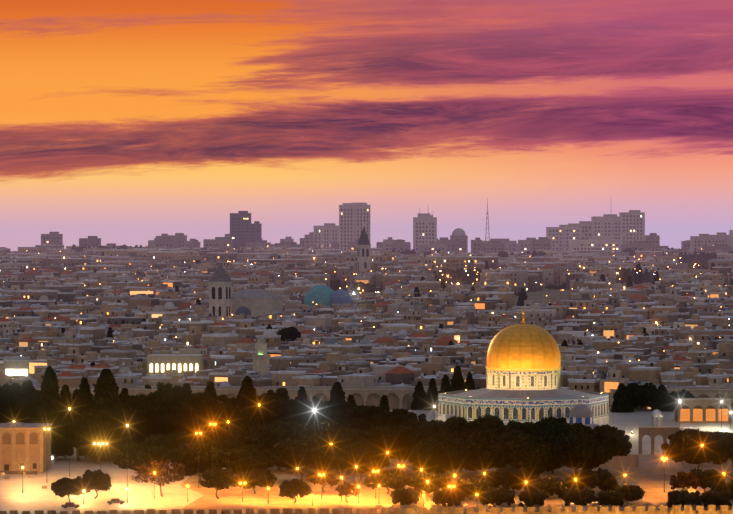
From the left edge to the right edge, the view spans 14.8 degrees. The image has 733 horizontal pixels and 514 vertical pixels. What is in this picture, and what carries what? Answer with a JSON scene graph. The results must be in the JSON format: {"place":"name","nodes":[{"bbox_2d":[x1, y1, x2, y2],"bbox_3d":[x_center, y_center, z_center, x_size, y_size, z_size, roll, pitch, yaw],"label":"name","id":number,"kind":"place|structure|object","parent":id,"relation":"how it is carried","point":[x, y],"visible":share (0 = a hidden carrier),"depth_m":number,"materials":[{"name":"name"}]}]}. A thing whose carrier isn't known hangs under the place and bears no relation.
{"place":"outdoors","nodes":[
{"label":"outdoors","id":0,"kind":"place"},
{"bbox_2d":[0,447,203,513],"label":"plaza","id":1,"kind":"structure","parent":0,"point":[33,497],"depth_m":726.15,"materials":[{"name":"beige stone"}]},
{"bbox_2d":[0,385,20,422],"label":"pine tree","id":2,"kind":"object","parent":1,"relation":"on","point":[8,404],"visible":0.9,"depth_m":849.51,"materials":[{"name":"green plant"}]},
{"bbox_2d":[6,394,40,422],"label":"pine tree","id":3,"kind":"object","parent":1,"relation":"on","point":[26,409],"visible":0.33,"depth_m":828.85,"materials":[{"name":"green plant"}]},
{"bbox_2d":[18,380,34,413],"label":"cypress","id":4,"kind":"object","parent":1,"relation":"on","point":[28,390],"visible":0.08,"depth_m":862.87,"materials":[{"name":"green plant"}]},
{"bbox_2d":[34,366,64,457],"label":"cypress","id":5,"kind":"object","parent":1,"relation":"on","point":[49,407],"visible":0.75,"depth_m":826.66,"materials":[{"name":"green plant"}]},
{"bbox_2d":[59,385,73,457],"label":"cypress","id":6,"kind":"object","parent":1,"relation":"on","point":[66,401],"visible":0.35,"depth_m":834.19,"materials":[{"name":"green plant"}]},
{"bbox_2d":[51,477,87,501],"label":"olive tree","id":7,"kind":"object","parent":1,"relation":"on","point":[63,487],"visible":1,"depth_m":697.34,"materials":[{"name":"green plant"}]},
{"bbox_2d":[61,502,79,508],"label":"parked car","id":8,"kind":"object","parent":1,"relation":"on","point":[68,504],"visible":1,"depth_m":684.86,"materials":[{"name":"paint"}]},
{"bbox_2d":[52,400,90,460],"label":"pine tree","id":9,"kind":"object","parent":1,"relation":"on","point":[61,426],"visible":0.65,"depth_m":821.78,"materials":[{"name":"green plant"}]},
{"bbox_2d":[72,389,78,400],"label":"tree","id":10,"kind":"object","parent":1,"relation":"on","point":[75,393],"visible":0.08,"depth_m":878.19,"materials":[{"name":"green plant"}]},
{"bbox_2d":[71,377,93,458],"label":"cypress","id":11,"kind":"object","parent":1,"relation":"on","point":[84,394],"visible":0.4,"depth_m":832.68,"materials":[{"name":"green plant"}]},
{"bbox_2d":[76,469,111,498],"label":"olive tree","id":12,"kind":"object","parent":1,"relation":"on","point":[98,479],"visible":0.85,"depth_m":708.04,"materials":[{"name":"green plant"}]},
{"bbox_2d":[69,408,125,463],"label":"pine tree","id":13,"kind":"object","parent":1,"relation":"on","point":[91,427],"visible":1,"depth_m":810.04,"materials":[{"name":"green plant"}]},
{"bbox_2d":[82,368,132,461],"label":"cypress","id":14,"kind":"object","parent":1,"relation":"on","point":[106,391],"visible":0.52,"depth_m":821.02,"materials":[{"name":"green plant"}]},
{"bbox_2d":[107,498,124,504],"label":"parked car","id":15,"kind":"object","parent":1,"relation":"on","point":[115,500],"visible":1,"depth_m":694.34,"materials":[{"name":"paint"}]},
{"bbox_2d":[119,388,135,443],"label":"cypress","id":16,"kind":"object","parent":1,"relation":"on","point":[124,396],"visible":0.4,"depth_m":827.66,"materials":[{"name":"green plant"}]},
{"bbox_2d":[113,443,170,478],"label":"pine tree","id":17,"kind":"object","parent":1,"relation":"on","point":[138,454],"visible":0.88,"depth_m":761.61,"materials":[{"name":"green plant"}]},
{"bbox_2d":[129,382,181,436],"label":"pine tree","id":18,"kind":"object","parent":1,"relation":"on","point":[154,413],"visible":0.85,"depth_m":840.58,"materials":[{"name":"green plant"}]},
{"bbox_2d":[140,431,210,472],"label":"pine tree","id":19,"kind":"object","parent":1,"relation":"on","point":[176,439],"visible":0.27,"depth_m":780.13,"materials":[{"name":"green plant"}]},
{"bbox_2d":[172,383,198,434],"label":"cypress","id":20,"kind":"object","parent":1,"relation":"on","point":[185,398],"visible":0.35,"depth_m":841.43,"materials":[{"name":"green plant"}]},
{"bbox_2d":[174,391,235,434],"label":"pine tree","id":21,"kind":"object","parent":1,"relation":"on","point":[202,411],"visible":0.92,"depth_m":837.33,"materials":[{"name":"green plant"}]},
{"bbox_2d":[0,0,732,251],"label":"sky","id":22,"kind":"structure","parent":0,"point":[132,123],"materials":[{"name":"orange"}]},
{"bbox_2d":[56,282,732,513],"bbox_3d":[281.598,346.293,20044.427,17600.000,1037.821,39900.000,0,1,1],"label":"ground","id":23,"kind":"structure","parent":0,"point":[651,482],"depth_m":731.74,"materials":[{"name":"beige stone"}]},
{"bbox_2d":[3,381,40,414],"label":"pine tree","id":24,"kind":"object","parent":23,"relation":"on","point":[17,388],"visible":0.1,"depth_m":882.68,"materials":[{"name":"green plant"}]},
{"bbox_2d":[133,432,150,443],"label":"tree","id":25,"kind":"object","parent":23,"relation":"on","point":[140,438],"visible":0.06,"depth_m":871.62,"materials":[{"name":"green plant"}]},
{"bbox_2d":[131,459,185,496],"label":"almond tree","id":26,"kind":"object","parent":23,"relation":"on","point":[160,465],"visible":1,"depth_m":715.03,"materials":[{"name":"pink plant"}]},
{"bbox_2d":[3,227,370,377],"bbox_3d":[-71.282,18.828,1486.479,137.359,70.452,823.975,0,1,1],"label":"buildings","id":27,"kind":"structure","parent":23,"relation":"on","point":[225,303],"depth_m":1389.87,"materials":[{"name":"stone"}]},
{"bbox_2d":[168,442,229,482],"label":"pine tree","id":28,"kind":"object","parent":23,"relation":"on","point":[210,456],"visible":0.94,"depth_m":750.51,"materials":[{"name":"green plant"}]},
{"bbox_2d":[200,381,219,433],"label":"cypress","id":29,"kind":"object","parent":23,"relation":"on","point":[209,387],"visible":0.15,"depth_m":851.87,"materials":[{"name":"green plant"}]},
{"bbox_2d":[199,467,236,498],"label":"olive tree","id":30,"kind":"object","parent":23,"relation":"on","point":[220,479],"visible":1,"depth_m":706.58,"materials":[{"name":"green plant"}]},
{"bbox_2d":[202,424,269,470],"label":"pine tree","id":31,"kind":"object","parent":23,"relation":"on","point":[229,438],"visible":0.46,"depth_m":778.08,"materials":[{"name":"green plant"}]},
{"bbox_2d":[230,376,262,426],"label":"cypress","id":32,"kind":"object","parent":23,"relation":"on","point":[245,414],"visible":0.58,"depth_m":835.39,"materials":[{"name":"green plant"}]},
{"bbox_2d":[222,445,283,474],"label":"pine tree","id":33,"kind":"object","parent":23,"relation":"on","point":[248,458],"visible":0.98,"depth_m":750.01,"materials":[{"name":"green plant"}]},
{"bbox_2d":[235,469,276,493],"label":"olive tree","id":34,"kind":"object","parent":23,"relation":"on","point":[252,478],"visible":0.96,"depth_m":719.90,"materials":[{"name":"green plant"}]},
{"bbox_2d":[251,388,309,424],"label":"pine tree","id":35,"kind":"object","parent":23,"relation":"on","point":[274,406],"visible":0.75,"depth_m":836.13,"materials":[{"name":"green plant"}]},
{"bbox_2d":[252,420,313,469],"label":"pine tree","id":36,"kind":"object","parent":23,"relation":"on","point":[275,432],"visible":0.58,"depth_m":785.23,"materials":[{"name":"green plant"}]},
{"bbox_2d":[280,388,289,400],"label":"tree","id":37,"kind":"object","parent":23,"relation":"on","point":[286,393],"visible":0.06,"depth_m":858.51,"materials":[{"name":"green plant"}]},
{"bbox_2d":[279,479,312,502],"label":"olive tree","id":38,"kind":"object","parent":23,"relation":"on","point":[293,488],"visible":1,"depth_m":696.97,"materials":[{"name":"green plant"}]},
{"bbox_2d":[269,435,334,478],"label":"pine tree","id":39,"kind":"object","parent":23,"relation":"on","point":[305,452],"visible":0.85,"depth_m":754.72,"materials":[{"name":"green plant"}]},
{"bbox_2d":[295,386,310,423],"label":"cypress","id":40,"kind":"object","parent":23,"relation":"on","point":[302,395],"visible":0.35,"depth_m":841.62,"materials":[{"name":"green plant"}]},
{"bbox_2d":[308,396,328,424],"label":"pine tree","id":41,"kind":"object","parent":23,"relation":"on","point":[318,406],"visible":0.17,"depth_m":852.21,"materials":[{"name":"green plant"}]},
{"bbox_2d":[306,469,340,491],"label":"almond tree","id":42,"kind":"object","parent":23,"relation":"on","point":[314,477],"visible":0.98,"depth_m":726.46,"materials":[{"name":"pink plant"}]},
{"bbox_2d":[291,419,364,470],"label":"pine tree","id":43,"kind":"object","parent":23,"relation":"on","point":[327,433],"visible":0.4,"depth_m":784.87,"materials":[{"name":"green plant"}]},
{"bbox_2d":[321,382,351,429],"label":"cypress","id":44,"kind":"object","parent":23,"relation":"on","point":[337,413],"visible":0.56,"depth_m":840.44,"materials":[{"name":"green plant"}]},
{"bbox_2d":[335,482,359,502],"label":"almond tree","id":45,"kind":"object","parent":23,"relation":"on","point":[346,490],"visible":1,"depth_m":697.47,"materials":[{"name":"pink plant"}]},
{"bbox_2d":[346,394,355,408],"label":"cypress","id":46,"kind":"object","parent":23,"relation":"on","point":[350,402],"visible":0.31,"depth_m":859.91,"materials":[{"name":"green plant"}]},
{"bbox_2d":[324,440,390,482],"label":"pine tree","id":47,"kind":"object","parent":23,"relation":"on","point":[364,456],"visible":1,"depth_m":749.41,"materials":[{"name":"green plant"}]},
{"bbox_2d":[346,404,379,431],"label":"pine tree","id":48,"kind":"object","parent":23,"relation":"on","point":[360,417],"visible":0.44,"depth_m":847.38,"materials":[{"name":"green plant"}]},
{"bbox_2d":[0,244,732,409],"bbox_3d":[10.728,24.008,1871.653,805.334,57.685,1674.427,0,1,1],"label":"city buildings","id":49,"kind":"structure","parent":23,"relation":"on","point":[384,337],"depth_m":1340.72,"materials":[{"name":"stone"}]},
{"bbox_2d":[0,386,732,511],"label":"temple mount buildings","id":50,"kind":"structure","parent":23,"relation":"on","point":[27,446],"depth_m":853.27,"materials":[{"name":"stone"}]},
{"bbox_2d":[0,505,732,513],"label":"city wall","id":51,"kind":"structure","parent":23,"relation":"on","point":[712,509],"depth_m":665.90,"materials":[{"name":"stone"}]},
{"bbox_2d":[13,401,731,506],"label":"street lamps","id":52,"kind":"object","parent":23,"relation":"on","point":[324,473],"visible":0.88,"depth_m":723.82,"materials":[{"name":"metal"}]},
{"bbox_2d":[341,426,406,458],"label":"pine tree","id":53,"kind":"object","parent":23,"relation":"on","point":[381,437],"visible":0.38,"depth_m":778.83,"materials":[{"name":"green plant"}]},
{"bbox_2d":[376,395,391,427],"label":"cypress","id":54,"kind":"object","parent":23,"relation":"on","point":[384,418],"visible":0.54,"depth_m":826.64,"materials":[{"name":"green plant"}]},
{"bbox_2d":[41,198,732,252],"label":"city skyline","id":55,"kind":"structure","parent":23,"relation":"on","point":[622,231],"depth_m":2618.10,"materials":[{"name":"concrete"}]},
{"bbox_2d":[364,468,410,493],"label":"olive tree","id":56,"kind":"object","parent":23,"relation":"on","point":[396,478],"visible":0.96,"depth_m":719.10,"materials":[{"name":"green plant"}]},
{"bbox_2d":[46,244,732,365],"bbox_3d":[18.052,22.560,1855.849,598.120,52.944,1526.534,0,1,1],"label":"building windows","id":57,"kind":"structure","parent":23,"relation":"on","point":[629,277],"depth_m":1905.18,"materials":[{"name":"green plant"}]},
{"bbox_2d":[373,408,426,427],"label":"pine tree","id":58,"kind":"object","parent":23,"relation":"on","point":[404,417],"visible":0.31,"depth_m":838.76,"materials":[{"name":"green plant"}]},
{"bbox_2d":[390,487,422,504],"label":"shrub","id":59,"kind":"object","parent":23,"relation":"on","point":[408,495],"visible":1,"depth_m":690.32,"materials":[{"name":"green plant"}]},
{"bbox_2d":[388,420,441,472],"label":"pine tree","id":60,"kind":"object","parent":23,"relation":"on","point":[412,434],"visible":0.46,"depth_m":778.28,"materials":[{"name":"green plant"}]},
{"bbox_2d":[411,381,426,409],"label":"cypress","id":61,"kind":"object","parent":23,"relation":"on","point":[419,395],"visible":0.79,"depth_m":1005.42,"materials":[{"name":"green plant"}]},
{"bbox_2d":[405,473,450,496],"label":"olive tree","id":62,"kind":"object","parent":23,"relation":"on","point":[435,483],"visible":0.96,"depth_m":711.36,"materials":[{"name":"green plant"}]},
{"bbox_2d":[423,378,437,409],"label":"cypress","id":63,"kind":"object","parent":23,"relation":"on","point":[431,399],"visible":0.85,"depth_m":1001.01,"materials":[{"name":"green plant"}]},
{"bbox_2d":[407,433,470,476],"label":"pine tree","id":64,"kind":"object","parent":23,"relation":"on","point":[437,453],"visible":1,"depth_m":743.81,"materials":[{"name":"green plant"}]},
{"bbox_2d":[437,374,451,409],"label":"cypress","id":65,"kind":"object","parent":23,"relation":"on","point":[445,386],"visible":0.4,"depth_m":995.79,"materials":[{"name":"green plant"}]},
{"bbox_2d":[431,487,460,506],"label":"shrub","id":66,"kind":"object","parent":23,"relation":"on","point":[448,496],"visible":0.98,"depth_m":688.55,"materials":[{"name":"green plant"}]},
{"bbox_2d":[449,365,465,390],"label":"cypress","id":67,"kind":"object","parent":23,"relation":"on","point":[457,380],"visible":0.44,"depth_m":1000.51,"materials":[{"name":"green plant"}]},
{"bbox_2d":[415,413,503,474],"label":"pine tree","id":68,"kind":"object","parent":23,"relation":"on","point":[457,424],"visible":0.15,"depth_m":774.33,"materials":[{"name":"green plant"}]},
{"bbox_2d":[465,372,475,389],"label":"cypress","id":69,"kind":"object","parent":23,"relation":"on","point":[469,383],"visible":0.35,"depth_m":1010.95,"materials":[{"name":"green plant"}]},
{"bbox_2d":[449,477,493,500],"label":"tree","id":70,"kind":"object","parent":23,"relation":"on","point":[467,487],"visible":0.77,"depth_m":704.34,"materials":[{"name":"green plant"}]},
{"bbox_2d":[453,430,515,473],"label":"pine tree","id":71,"kind":"object","parent":23,"relation":"on","point":[480,446],"visible":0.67,"depth_m":747.14,"materials":[{"name":"green plant"}]},
{"bbox_2d":[480,486,515,505],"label":"shrub","id":72,"kind":"object","parent":23,"relation":"on","point":[499,495],"visible":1,"depth_m":688.28,"materials":[{"name":"green plant"}]},
{"bbox_2d":[462,418,547,442],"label":"pine tree","id":73,"kind":"object","parent":23,"relation":"on","point":[513,428],"visible":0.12,"depth_m":768.35,"materials":[{"name":"green plant"}]},
{"bbox_2d":[481,464,535,489],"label":"olive tree","id":74,"kind":"object","parent":23,"relation":"on","point":[508,477],"visible":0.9,"depth_m":720.12,"materials":[{"name":"green plant"}]},
{"bbox_2d":[300,455,731,466],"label":"platform base","id":75,"kind":"object","parent":23,"relation":"on","point":[625,461],"visible":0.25,"depth_m":804.51,"materials":[{"name":"stone"}]},
{"bbox_2d":[389,410,732,454],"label":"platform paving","id":76,"kind":"structure","parent":75,"relation":"on","point":[628,422],"depth_m":927.90,"materials":[{"name":"beige stone"}]},
{"bbox_2d":[437,366,608,424],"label":"dome of the rock octagon","id":77,"kind":"structure","parent":76,"relation":"on","point":[505,394],"depth_m":878.60,"materials":[{"name":"tile"}]},
{"bbox_2d":[487,306,560,367],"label":"dome","id":78,"kind":"structure","parent":77,"relation":"on","point":[523,345],"depth_m":883.02,"materials":[{"name":"gold metal"}]},
{"bbox_2d":[494,433,563,475],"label":"pine tree","id":79,"kind":"object","parent":23,"relation":"on","point":[536,456],"visible":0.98,"depth_m":739.49,"materials":[{"name":"green plant"}]},
{"bbox_2d":[518,489,547,506],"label":"shrub","id":80,"kind":"object","parent":23,"relation":"on","point":[529,498],"visible":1,"depth_m":686.06,"materials":[{"name":"green plant"}]},
{"bbox_2d":[521,475,571,498],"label":"tree","id":81,"kind":"object","parent":23,"relation":"on","point":[551,486],"visible":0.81,"depth_m":708.75,"materials":[{"name":"green plant"}]},
{"bbox_2d":[524,416,587,473],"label":"pine tree","id":82,"kind":"object","parent":23,"relation":"on","point":[556,427],"visible":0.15,"depth_m":776.19,"materials":[{"name":"green plant"}]},
{"bbox_2d":[561,486,594,505],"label":"shrub","id":83,"kind":"object","parent":23,"relation":"on","point":[576,495],"visible":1,"depth_m":688.41,"materials":[{"name":"green plant"}]},
{"bbox_2d":[546,433,611,470],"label":"pine tree","id":84,"kind":"object","parent":23,"relation":"on","point":[578,452],"visible":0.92,"depth_m":746.30,"materials":[{"name":"green plant"}]},
{"bbox_2d":[568,468,618,491],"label":"olive tree","id":85,"kind":"object","parent":23,"relation":"on","point":[603,479],"visible":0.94,"depth_m":717.24,"materials":[{"name":"green plant"}]},
{"bbox_2d":[567,424,631,469],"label":"pine tree","id":86,"kind":"object","parent":23,"relation":"on","point":[619,443],"visible":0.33,"depth_m":772.62,"materials":[{"name":"green plant"}]},
{"bbox_2d":[593,489,625,506],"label":"shrub","id":87,"kind":"object","parent":23,"relation":"on","point":[610,498],"visible":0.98,"depth_m":685.52,"materials":[{"name":"green plant"}]},
{"bbox_2d":[610,383,633,412],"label":"cypress","id":88,"kind":"object","parent":23,"relation":"on","point":[621,397],"visible":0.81,"depth_m":988.82,"materials":[{"name":"green plant"}]},
{"bbox_2d":[614,484,644,502],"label":"tree","id":89,"kind":"object","parent":23,"relation":"on","point":[633,492],"visible":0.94,"depth_m":695.65,"materials":[{"name":"green plant"}]},
{"bbox_2d":[626,382,656,409],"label":"pine tree","id":90,"kind":"object","parent":23,"relation":"on","point":[642,396],"visible":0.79,"depth_m":997.85,"materials":[{"name":"green plant"}]},
{"bbox_2d":[650,384,674,411],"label":"cypress","id":91,"kind":"object","parent":23,"relation":"on","point":[662,402],"visible":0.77,"depth_m":994.16,"materials":[{"name":"green plant"}]},
{"bbox_2d":[669,389,694,409],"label":"pine tree","id":92,"kind":"object","parent":23,"relation":"on","point":[673,395],"visible":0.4,"depth_m":1007.22,"materials":[{"name":"green plant"}]},
{"bbox_2d":[666,489,701,507],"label":"shrub","id":93,"kind":"object","parent":23,"relation":"on","point":[682,497],"visible":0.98,"depth_m":686.14,"materials":[{"name":"green plant"}]},
{"bbox_2d":[669,471,700,490],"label":"almond tree","id":94,"kind":"object","parent":23,"relation":"on","point":[676,483],"visible":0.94,"depth_m":710.09,"materials":[{"name":"plant"}]},
{"bbox_2d":[661,428,732,468],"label":"pine tree","id":95,"kind":"object","parent":23,"relation":"on","point":[687,447],"visible":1,"depth_m":766.27,"materials":[{"name":"green plant"}]},
{"bbox_2d":[681,468,726,493],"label":"olive tree","id":96,"kind":"object","parent":23,"relation":"on","point":[706,478],"visible":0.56,"depth_m":712.96,"materials":[{"name":"green plant"}]},
{"bbox_2d":[700,490,731,506],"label":"shrub","id":97,"kind":"object","parent":23,"relation":"on","point":[718,498],"visible":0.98,"depth_m":685.96,"materials":[{"name":"green plant"}]},
{"bbox_2d":[710,477,732,498],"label":"tree","id":98,"kind":"object","parent":23,"relation":"on","point":[722,484],"visible":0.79,"depth_m":704.13,"materials":[{"name":"green plant"}]},
{"bbox_2d":[722,431,732,473],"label":"pine tree","id":99,"kind":"object","parent":23,"relation":"on","point":[730,456],"visible":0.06,"depth_m":781.11,"materials":[{"name":"green plant"}]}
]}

